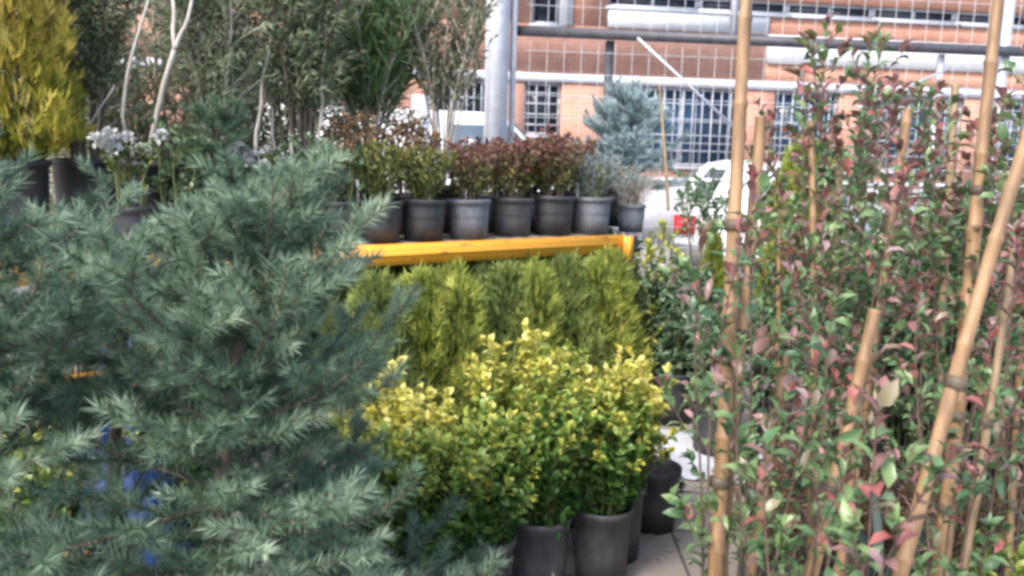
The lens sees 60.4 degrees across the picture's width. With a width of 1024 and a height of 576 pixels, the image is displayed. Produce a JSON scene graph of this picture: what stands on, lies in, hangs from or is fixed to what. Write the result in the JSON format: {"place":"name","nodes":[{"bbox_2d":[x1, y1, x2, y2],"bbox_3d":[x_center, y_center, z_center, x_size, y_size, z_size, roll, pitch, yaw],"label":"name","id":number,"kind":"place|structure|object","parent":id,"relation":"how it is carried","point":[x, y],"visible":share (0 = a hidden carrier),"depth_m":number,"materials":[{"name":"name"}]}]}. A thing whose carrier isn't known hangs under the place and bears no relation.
{"place":"outdoors","nodes":[
{"label":"outdoors","id":0,"kind":"place"},
{"bbox_2d":[411,95,437,177],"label":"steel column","id":1,"kind":"structure","parent":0,"point":[419,101],"depth_m":8.63,"materials":[{"name":"white metal"}]},
{"bbox_2d":[0,243,903,367],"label":"yard ground","id":2,"kind":"structure","parent":0,"point":[667,252],"depth_m":12.48,"materials":[{"name":"concrete"}]},
{"bbox_2d":[250,103,627,234],"bbox_3d":[-1.034,-1.336,11.707,4.881,2.000,1.820,0,10,-12],"label":"parked van","id":3,"kind":"object","parent":2,"relation":"on","point":[471,126],"depth_m":10.84,"materials":[{"name":"white paint"}]},
{"bbox_2d":[483,0,517,191],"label":"steel column","id":4,"kind":"structure","parent":2,"relation":"on","point":[498,75],"depth_m":7.90,"materials":[{"name":"silver metal"}]},
{"bbox_2d":[672,166,746,267],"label":"leafy shrub","id":5,"kind":"object","parent":2,"relation":"on","point":[705,198],"visible":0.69,"depth_m":7.35,"materials":[{"name":"green plant"}]},
{"bbox_2d":[517,0,1023,302],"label":"fence","id":6,"kind":"object","parent":2,"relation":"on","point":[1007,50],"visible":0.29,"depth_m":8.30,"materials":[{"name":"metal"}]},
{"bbox_2d":[669,160,879,278],"bbox_3d":[3.415,-0.825,10.903,1.757,1.480,4.041,7,11,29],"label":"parked car","id":7,"kind":"object","parent":2,"relation":"on","point":[681,239],"visible":0.06,"depth_m":9.55,"materials":[{"name":"white paint"}]},
{"bbox_2d":[0,366,957,575],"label":"paving","id":8,"kind":"structure","parent":0,"point":[672,563],"depth_m":3.59,"materials":[{"name":"grey concrete"}]},
{"bbox_2d":[0,418,91,574],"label":"euonymus","id":9,"kind":"object","parent":8,"relation":"on","point":[45,473],"visible":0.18,"depth_m":2.58,"materials":[{"name":"green plant"}]},
{"bbox_2d":[0,0,174,430],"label":"tall tree","id":10,"kind":"object","parent":8,"relation":"on","point":[63,154],"visible":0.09,"depth_m":4.64,"materials":[{"name":"green plant"}]},
{"bbox_2d":[0,120,253,575],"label":"blue spruce","id":11,"kind":"object","parent":8,"relation":"on","point":[13,326],"visible":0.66,"depth_m":1.66,"materials":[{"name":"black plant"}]},
{"bbox_2d":[66,448,198,575],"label":"blue sack","id":12,"kind":"object","parent":8,"relation":"on","point":[153,475],"visible":0.1,"depth_m":2.66,"materials":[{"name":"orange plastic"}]},
{"bbox_2d":[59,0,235,411],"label":"tall tree","id":13,"kind":"object","parent":8,"relation":"on","point":[156,83],"visible":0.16,"depth_m":4.83,"materials":[{"name":"green plant"}]},
{"bbox_2d":[0,153,341,553],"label":"blue spruce","id":14,"kind":"object","parent":8,"relation":"on","point":[115,434],"visible":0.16,"depth_m":2.07,"materials":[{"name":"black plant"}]},
{"bbox_2d":[122,409,254,554],"bbox_3d":[-1.062,0.747,2.858,0.418,0.747,0.476,10,13,43],"label":"euonymus","id":15,"kind":"object","parent":8,"relation":"on","point":[197,470],"visible":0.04,"depth_m":2.81,"materials":[{"name":"green plant"}]},
{"bbox_2d":[112,0,287,373],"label":"tall tree","id":16,"kind":"object","parent":8,"relation":"on","point":[185,118],"visible":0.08,"depth_m":5.16,"materials":[{"name":"green plant"}]},
{"bbox_2d":[164,0,336,380],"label":"tall tree","id":17,"kind":"object","parent":8,"relation":"on","point":[276,130],"visible":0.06,"depth_m":5.38,"materials":[{"name":"green plant"}]},
{"bbox_2d":[0,135,553,575],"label":"blue spruce","id":18,"kind":"object","parent":8,"relation":"on","point":[267,319],"visible":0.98,"depth_m":1.71,"materials":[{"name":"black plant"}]},
{"bbox_2d":[0,230,633,449],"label":"pallet rack","id":19,"kind":"object","parent":8,"relation":"on","point":[405,252],"visible":0.14,"depth_m":4.57,"materials":[{"name":"yellow metal"}]},
{"bbox_2d":[0,0,97,246],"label":"golden conifer","id":20,"kind":"object","parent":19,"relation":"on","point":[57,127],"visible":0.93,"depth_m":3.67,"materials":[{"name":"yellow plant"}]},
{"bbox_2d":[13,0,160,241],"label":"potted tree","id":21,"kind":"object","parent":19,"relation":"on","point":[69,176],"visible":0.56,"depth_m":4.04,"materials":[{"name":"green plant"}]},
{"bbox_2d":[87,126,168,248],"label":"flowering shrub","id":22,"kind":"object","parent":19,"relation":"on","point":[129,215],"visible":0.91,"depth_m":3.67,"materials":[{"name":"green plant"}]},
{"bbox_2d":[88,0,201,232],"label":"potted tree","id":23,"kind":"object","parent":19,"relation":"on","point":[154,198],"visible":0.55,"depth_m":3.91,"materials":[{"name":"white plant"}]},
{"bbox_2d":[142,118,207,245],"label":"leafy shrub","id":24,"kind":"object","parent":19,"relation":"on","point":[169,169],"visible":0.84,"depth_m":3.77,"materials":[{"name":"green plant"}]},
{"bbox_2d":[139,0,289,217],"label":"potted tree","id":25,"kind":"object","parent":19,"relation":"on","point":[220,68],"visible":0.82,"depth_m":4.15,"materials":[{"name":"green plant"}]},
{"bbox_2d":[166,89,270,239],"bbox_3d":[-1.311,-0.526,3.923,0.500,0.708,0.517,3,11,-2],"label":"pine","id":26,"kind":"object","parent":19,"relation":"on","point":[219,118],"visible":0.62,"depth_m":3.87,"materials":[{"name":"green plant"}]},
{"bbox_2d":[227,140,280,247],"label":"flowering shrub","id":27,"kind":"object","parent":19,"relation":"on","point":[261,154],"visible":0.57,"depth_m":3.96,"materials":[{"name":"white plant"}]},
{"bbox_2d":[266,131,333,233],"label":"leafy shrub","id":28,"kind":"object","parent":19,"relation":"on","point":[298,140],"visible":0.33,"depth_m":4.08,"materials":[{"name":"green plant"}]},
{"bbox_2d":[238,0,372,229],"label":"potted tree","id":29,"kind":"object","parent":19,"relation":"on","point":[295,84],"visible":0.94,"depth_m":4.36,"materials":[{"name":"green plant"}]},
{"bbox_2d":[298,142,366,243],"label":"leafy shrub","id":30,"kind":"object","parent":19,"relation":"on","point":[359,161],"visible":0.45,"depth_m":4.22,"materials":[{"name":"green plant"}]},
{"bbox_2d":[302,109,385,237],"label":"bronze shrub","id":31,"kind":"object","parent":19,"relation":"on","point":[348,136],"visible":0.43,"depth_m":4.49,"materials":[{"name":"brown plant"}]},
{"bbox_2d":[288,0,445,195],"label":"oleander","id":32,"kind":"object","parent":19,"relation":"on","point":[380,37],"visible":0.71,"depth_m":4.75,"materials":[{"name":"green plant"}]},
{"bbox_2d":[341,138,409,243],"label":"leafy shrub","id":33,"kind":"object","parent":19,"relation":"on","point":[385,232],"visible":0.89,"depth_m":4.30,"materials":[{"name":"green plant"}]},
{"bbox_2d":[374,109,443,235],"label":"bronze shrub","id":34,"kind":"object","parent":19,"relation":"on","point":[420,142],"visible":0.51,"depth_m":4.68,"materials":[{"name":"brown plant"}]},
{"bbox_2d":[394,143,457,241],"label":"leafy shrub","id":35,"kind":"object","parent":19,"relation":"on","point":[423,218],"visible":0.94,"depth_m":4.43,"materials":[{"name":"green plant"}]},
{"bbox_2d":[395,0,503,232],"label":"potted tree","id":36,"kind":"object","parent":19,"relation":"on","point":[435,73],"visible":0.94,"depth_m":4.78,"materials":[{"name":"green plant"}]},
{"bbox_2d":[434,136,497,239],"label":"red shrub","id":37,"kind":"object","parent":19,"relation":"on","point":[468,217],"visible":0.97,"depth_m":4.58,"materials":[{"name":"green plant"}]},
{"bbox_2d":[461,136,516,232],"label":"red shrub","id":38,"kind":"object","parent":19,"relation":"on","point":[498,141],"visible":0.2,"depth_m":4.97,"materials":[{"name":"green plant"}]},
{"bbox_2d":[479,132,552,236],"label":"red shrub","id":39,"kind":"object","parent":19,"relation":"on","point":[512,212],"visible":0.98,"depth_m":4.79,"materials":[{"name":"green plant"}]},
{"bbox_2d":[525,123,590,235],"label":"red shrub","id":40,"kind":"object","parent":19,"relation":"on","point":[552,214],"visible":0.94,"depth_m":4.89,"materials":[{"name":"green plant"}]},
{"bbox_2d":[550,136,605,229],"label":"red shrub","id":41,"kind":"object","parent":19,"relation":"on","point":[592,144],"visible":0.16,"depth_m":5.30,"materials":[{"name":"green plant"}]},
{"bbox_2d":[563,150,636,234],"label":"grey shrub","id":42,"kind":"object","parent":19,"relation":"on","point":[591,214],"visible":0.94,"depth_m":5.01,"materials":[{"name":"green plant"}]},
{"bbox_2d":[567,74,700,226],"bbox_3d":[0.705,-0.877,5.639,0.952,0.948,0.908,2,9,0],"label":"blue spruce","id":43,"kind":"object","parent":19,"relation":"on","point":[616,134],"visible":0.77,"depth_m":5.49,"materials":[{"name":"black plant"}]},
{"bbox_2d":[601,85,674,232],"bbox_3d":[0.725,-0.774,5.235,0.483,0.877,0.481,2,9,0],"label":"potted plant","id":44,"kind":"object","parent":19,"relation":"on","point":[630,217],"depth_m":5.23,"materials":[{"name":"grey plant"}]},
{"bbox_2d":[303,266,374,410],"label":"thuja","id":45,"kind":"object","parent":8,"relation":"on","point":[342,296],"visible":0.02,"depth_m":4.61,"materials":[{"name":"green plant"}]},
{"bbox_2d":[258,8,429,192],"bbox_3d":[-1.075,-0.676,5.735,1.164,2.624,0.982,-4,11,-29],"label":"tall tree","id":46,"kind":"object","parent":8,"relation":"on","point":[316,121],"visible":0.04,"depth_m":5.54,"materials":[{"name":"green plant"}]},
{"bbox_2d":[290,427,426,575],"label":"euonymus","id":47,"kind":"object","parent":8,"relation":"on","point":[399,540],"visible":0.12,"depth_m":2.65,"materials":[{"name":"green plant"}]},
{"bbox_2d":[324,262,438,433],"bbox_3d":[-0.636,0.388,4.242,0.568,1.032,0.627,6,10,25],"label":"thuja","id":48,"kind":"object","parent":8,"relation":"on","point":[379,285],"visible":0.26,"depth_m":4.16,"materials":[{"name":"green plant"}]},
{"bbox_2d":[328,356,460,570],"bbox_3d":[-0.395,0.671,3.066,0.494,0.865,0.451,-1,10,-16],"label":"euonymus","id":49,"kind":"object","parent":8,"relation":"on","point":[406,410],"visible":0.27,"depth_m":3.00,"materials":[{"name":"yellow plant"}]},
{"bbox_2d":[382,258,470,417],"bbox_3d":[-0.476,0.358,4.430,0.565,1.037,0.562,-4,11,-28],"label":"thuja","id":50,"kind":"object","parent":8,"relation":"on","point":[430,297],"visible":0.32,"depth_m":4.28,"materials":[{"name":"green plant"}]},
{"bbox_2d":[367,412,513,575],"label":"euonymus","id":51,"kind":"object","parent":8,"relation":"on","point":[460,479],"visible":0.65,"depth_m":2.73,"materials":[{"name":"green plant"}]},
{"bbox_2d":[417,255,500,446],"bbox_3d":[-0.256,0.345,4.507,0.617,1.049,0.588,7,11,31],"label":"thuja","id":52,"kind":"object","parent":8,"relation":"on","point":[464,306],"visible":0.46,"depth_m":4.34,"materials":[{"name":"green plant"}]},
{"bbox_2d":[424,400,546,575],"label":"euonymus","id":53,"kind":"object","parent":8,"relation":"on","point":[500,513],"visible":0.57,"depth_m":2.87,"materials":[{"name":"green plant"}]},
{"bbox_2d":[462,252,542,402],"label":"thuja","id":54,"kind":"object","parent":8,"relation":"on","point":[497,281],"visible":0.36,"depth_m":4.56,"materials":[{"name":"green plant"}]},
{"bbox_2d":[462,317,572,480],"bbox_3d":[0.019,0.582,3.492,0.436,0.924,0.433,5,10,19],"label":"euonymus","id":55,"kind":"object","parent":8,"relation":"on","point":[495,386],"visible":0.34,"depth_m":3.38,"materials":[{"name":"yellow plant"}]},
{"bbox_2d":[490,249,571,375],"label":"thuja","id":56,"kind":"object","parent":8,"relation":"on","point":[546,297],"visible":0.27,"depth_m":4.62,"materials":[{"name":"green plant"}]},
{"bbox_2d":[471,363,603,575],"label":"euonymus","id":57,"kind":"object","parent":8,"relation":"on","point":[540,548],"visible":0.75,"depth_m":3.05,"materials":[{"name":"green plant"}]},
{"bbox_2d":[508,336,624,528],"bbox_3d":[0.213,0.599,3.711,0.495,0.830,0.459,-4,11,-28],"label":"euonymus","id":58,"kind":"object","parent":8,"relation":"on","point":[580,356],"visible":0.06,"depth_m":3.71,"materials":[{"name":"yellow plant"}]},
{"bbox_2d":[544,245,614,376],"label":"thuja","id":59,"kind":"object","parent":8,"relation":"on","point":[577,297],"visible":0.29,"depth_m":4.77,"materials":[{"name":"green plant"}]},
{"bbox_2d":[532,369,686,575],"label":"euonymus","id":60,"kind":"object","parent":8,"relation":"on","point":[608,488],"visible":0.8,"depth_m":3.17,"materials":[{"name":"green plant"}]},
{"bbox_2d":[566,241,657,389],"bbox_3d":[0.538,0.269,4.978,0.609,1.088,0.640,2,9,3],"label":"thuja","id":61,"kind":"object","parent":8,"relation":"on","point":[608,269],"visible":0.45,"depth_m":4.89,"materials":[{"name":"green plant"}]},
{"bbox_2d":[561,343,679,563],"bbox_3d":[0.433,0.632,3.436,0.494,0.865,0.451,7,11,32],"label":"euonymus","id":62,"kind":"object","parent":8,"relation":"on","point":[634,371],"visible":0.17,"depth_m":3.37,"materials":[{"name":"yellow plant"}]},
{"bbox_2d":[635,218,684,394],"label":"yellow shrub","id":63,"kind":"object","parent":8,"relation":"on","point":[650,253],"visible":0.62,"depth_m":5.11,"materials":[{"name":"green plant"}]},
{"bbox_2d":[640,457,681,534],"bbox_3d":[0.600,0.886,3.752,0.235,0.270,0.235,2,9,0],"label":"plant pot","id":64,"kind":"object","parent":8,"relation":"on","point":[662,480],"visible":0.56,"depth_m":3.67,"materials":[{"name":"black plastic"}]},
{"bbox_2d":[632,254,723,426],"bbox_3d":[0.959,0.296,5.183,0.508,0.990,0.552,-4,11,-30],"label":"leafy shrub","id":65,"kind":"object","parent":8,"relation":"on","point":[673,348],"visible":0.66,"depth_m":5.09,"materials":[{"name":"green plant"}]},
{"bbox_2d":[691,231,725,390],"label":"conifer","id":66,"kind":"object","parent":8,"relation":"on","point":[717,244],"visible":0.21,"depth_m":5.72,"materials":[{"name":"green plant"}]},
{"bbox_2d":[658,429,762,483],"bbox_3d":[1.060,0.873,4.649,0.567,0.032,0.812,3,9,10],"label":"white sheet","id":67,"kind":"object","parent":8,"relation":"on","point":[683,443],"visible":0.2,"depth_m":4.59,"materials":[{"name":"plastic"}]},
{"bbox_2d":[682,294,760,456],"bbox_3d":[1.095,0.440,4.666,0.473,0.880,0.478,-2,10,-20],"label":"leafy shrub","id":68,"kind":"object","parent":8,"relation":"on","point":[713,328],"visible":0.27,"depth_m":4.58,"materials":[{"name":"green plant"}]},
{"bbox_2d":[652,0,803,575],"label":"staked photinia","id":69,"kind":"object","parent":8,"relation":"on","point":[733,319],"visible":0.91,"depth_m":1.91,"materials":[{"name":"green plant"}]},
{"bbox_2d":[705,433,818,575],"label":"bronze shrub","id":70,"kind":"object","parent":8,"relation":"on","point":[770,555],"visible":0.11,"depth_m":3.02,"materials":[{"name":"green plant"}]},
{"bbox_2d":[679,325,851,575],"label":"staked photinia","id":71,"kind":"object","parent":8,"relation":"on","point":[787,352],"visible":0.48,"depth_m":2.37,"materials":[{"name":"green plant"}]},
{"bbox_2d":[747,288,807,440],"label":"leafy shrub","id":72,"kind":"object","parent":8,"relation":"on","point":[759,429],"visible":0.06,"depth_m":4.90,"materials":[{"name":"green plant"}]},
{"bbox_2d":[702,287,881,575],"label":"staked photinia","id":73,"kind":"object","parent":8,"relation":"on","point":[828,522],"visible":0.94,"depth_m":1.71,"materials":[{"name":"green plant"}]},
{"bbox_2d":[737,96,855,534],"bbox_3d":[1.134,0.135,3.620,0.499,1.822,0.407,6,10,27],"label":"staked photinia","id":74,"kind":"object","parent":8,"relation":"on","point":[773,266],"visible":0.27,"depth_m":3.56,"materials":[{"name":"green plant"}]},
{"bbox_2d":[752,134,843,329],"bbox_3d":[1.954,-0.195,6.056,0.699,1.728,0.724,-4,11,-32],"label":"lime conifer","id":75,"kind":"object","parent":8,"relation":"on","point":[787,165],"visible":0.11,"depth_m":5.96,"materials":[{"name":"green plant"}]},
{"bbox_2d":[756,431,880,552],"bbox_3d":[1.041,0.836,3.018,0.424,0.629,0.413,7,11,30],"label":"bronze shrub","id":76,"kind":"object","parent":8,"relation":"on","point":[802,489],"visible":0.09,"depth_m":3.05,"materials":[{"name":"green plant"}]},
{"bbox_2d":[761,259,889,470],"bbox_3d":[1.593,0.399,4.302,0.687,1.104,0.520,1,9,-5],"label":"leafy shrub","id":77,"kind":"object","parent":8,"relation":"on","point":[842,325],"visible":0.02,"depth_m":4.20,"materials":[{"name":"green plant"}]},
{"bbox_2d":[762,30,951,575],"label":"staked photinia","id":78,"kind":"object","parent":8,"relation":"on","point":[857,140],"visible":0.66,"depth_m":2.70,"materials":[{"name":"green plant"}]},
{"bbox_2d":[770,68,950,575],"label":"staked photinia","id":79,"kind":"object","parent":8,"relation":"on","point":[882,293],"visible":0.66,"depth_m":2.31,"materials":[{"name":"green plant"}]},
{"bbox_2d":[782,12,960,546],"bbox_3d":[1.183,0.085,3.127,0.596,2.084,0.446,-1,10,-14],"label":"staked photinia","id":80,"kind":"object","parent":8,"relation":"on","point":[840,152],"visible":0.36,"depth_m":3.02,"materials":[{"name":"green plant"}]},
{"bbox_2d":[722,127,1023,575],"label":"staked photinia","id":81,"kind":"object","parent":8,"relation":"on","point":[929,458],"visible":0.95,"depth_m":1.55,"materials":[{"name":"green plant"}]},
{"bbox_2d":[822,206,938,313],"bbox_3d":[2.205,0.139,5.301,0.680,1.326,0.739,10,12,41],"label":"leafy shrub","id":82,"kind":"object","parent":8,"relation":"on","point":[871,232],"visible":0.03,"depth_m":5.16,"materials":[{"name":"green plant"}]},
{"bbox_2d":[835,442,928,575],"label":"bronze shrub","id":83,"kind":"object","parent":8,"relation":"on","point":[863,520],"visible":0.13,"depth_m":2.94,"materials":[{"name":"green plant"}]},
{"bbox_2d":[846,254,985,509],"bbox_3d":[1.831,0.418,4.001,0.654,1.176,0.595,4,10,16],"label":"leafy shrub","id":84,"kind":"object","parent":8,"relation":"on","point":[898,424],"visible":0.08,"depth_m":3.95,"materials":[{"name":"green plant"}]},
{"bbox_2d":[874,182,1010,558],"bbox_3d":[1.625,0.334,3.439,0.499,1.514,0.461,6,10,25],"label":"staked photinia","id":85,"kind":"object","parent":8,"relation":"on","point":[954,264],"visible":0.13,"depth_m":3.39,"materials":[{"name":"green plant"}]},
{"bbox_2d":[868,0,1023,575],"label":"staked photinia","id":86,"kind":"object","parent":8,"relation":"on","point":[981,186],"visible":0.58,"depth_m":2.31,"materials":[{"name":"green plant"}]},
{"bbox_2d":[873,439,1018,571],"bbox_3d":[1.423,0.839,2.915,0.457,0.675,0.383,2,9,0],"label":"bronze shrub","id":87,"kind":"object","parent":8,"relation":"on","point":[957,544],"visible":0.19,"depth_m":2.88,"materials":[{"name":"green plant"}]},
{"bbox_2d":[880,219,1023,575],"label":"staked photinia","id":88,"kind":"object","parent":8,"relation":"on","point":[986,454],"visible":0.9,"depth_m":1.96,"materials":[{"name":"green plant"}]},
{"bbox_2d":[900,84,1023,555],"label":"staked photinia","id":89,"kind":"object","parent":8,"relation":"on","point":[944,290],"visible":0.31,"depth_m":3.04,"materials":[{"name":"green plant"}]},
{"bbox_2d":[936,353,1023,573],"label":"bronze shrub","id":90,"kind":"object","parent":8,"relation":"on","point":[996,506],"visible":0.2,"depth_m":2.92,"materials":[{"name":"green plant"}]},
{"bbox_2d":[952,527,1023,575],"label":"yellow shrub","id":91,"kind":"object","parent":8,"relation":"on","point":[1017,566],"visible":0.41,"depth_m":2.47,"materials":[{"name":"green plant"}]},
{"bbox_2d":[953,118,1023,553],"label":"staked photinia","id":92,"kind":"object","parent":8,"relation":"on","point":[960,189],"visible":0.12,"depth_m":3.19,"materials":[{"name":"green plant"}]},
{"bbox_2d":[963,171,1023,575],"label":"staked photinia","id":93,"kind":"object","parent":8,"relation":"on","point":[1016,431],"visible":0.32,"depth_m":2.71,"materials":[{"name":"green plant"}]},
{"bbox_2d":[0,0,1023,242],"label":"workshop building","id":94,"kind":"structure","parent":0,"point":[534,84],"depth_m":14.71,"materials":[{"name":"brick"}]},
{"bbox_2d":[438,80,484,112],"bbox_3d":[-0.742,-2.922,14.173,0.976,0.847,0.140,0,9,-9],"label":"window","id":95,"kind":"structure","parent":94,"relation":"in","point":[478,105],"depth_m":14.18,"materials":[{"name":"white paint"}]},
{"bbox_2d":[523,82,563,137],"bbox_3d":[0.490,-2.891,14.330,0.720,0.897,0.220,0,9,-9],"label":"window","id":96,"kind":"structure","parent":94,"relation":"in","point":[536,102],"depth_m":14.37,"materials":[{"name":"white paint"}]},
{"bbox_2d":[529,0,562,26],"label":"window","id":97,"kind":"structure","parent":94,"relation":"in","point":[539,13],"depth_m":14.14,"materials":[{"name":"white paint"}]},
{"bbox_2d":[606,0,698,12],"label":"window","id":98,"kind":"structure","parent":94,"relation":"in","point":[674,5],"depth_m":14.36,"materials":[{"name":"white paint"}]},
{"bbox_2d":[628,86,734,169],"bbox_3d":[2.842,-2.667,14.734,2.080,1.347,0.220,0,9,-9],"label":"window","id":99,"kind":"structure","parent":94,"relation":"in","point":[719,132],"depth_m":14.81,"materials":[{"name":"glass"}]},
{"bbox_2d":[698,0,792,17],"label":"window","id":100,"kind":"structure","parent":94,"relation":"in","point":[775,8],"depth_m":14.58,"materials":[{"name":"white paint"}]},
{"bbox_2d":[771,91,837,160],"bbox_3d":[4.992,-2.697,15.106,1.187,1.297,0.140,0,9,-9],"label":"window","id":101,"kind":"structure","parent":94,"relation":"in","point":[783,115],"depth_m":15.05,"materials":[{"name":"glass"}]},
{"bbox_2d":[786,2,877,22],"bbox_3d":[5.367,-4.635,14.798,1.638,0.274,0.220,0,9,-9],"label":"window","id":102,"kind":"structure","parent":94,"relation":"in","point":[793,8],"depth_m":14.82,"materials":[{"name":"white paint"}]},
{"bbox_2d":[859,96,962,174],"bbox_3d":[6.963,-2.665,15.379,2.017,1.347,0.220,0,9,-9],"label":"window","id":103,"kind":"structure","parent":94,"relation":"in","point":[892,151],"depth_m":15.43,"materials":[{"name":"glass"}]},
{"bbox_2d":[872,7,961,26],"bbox_3d":[6.894,-4.634,15.037,1.638,0.274,0.220,0,9,-9],"label":"window","id":104,"kind":"structure","parent":94,"relation":"in","point":[887,13],"depth_m":15.06,"materials":[{"name":"white paint"}]},
{"bbox_2d":[955,11,1023,29],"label":"window","id":105,"kind":"structure","parent":94,"relation":"in","point":[980,18],"depth_m":15.26,"materials":[{"name":"white paint"}]},
{"bbox_2d":[999,100,1023,176],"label":"window","id":106,"kind":"structure","parent":94,"relation":"in","point":[1011,127],"depth_m":15.70,"materials":[{"name":"glass"}]},
{"bbox_2d":[779,484,1018,575],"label":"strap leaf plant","id":107,"kind":"object","parent":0,"point":[877,522],"visible":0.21,"depth_m":2.76,"materials":[{"name":"green plant"}]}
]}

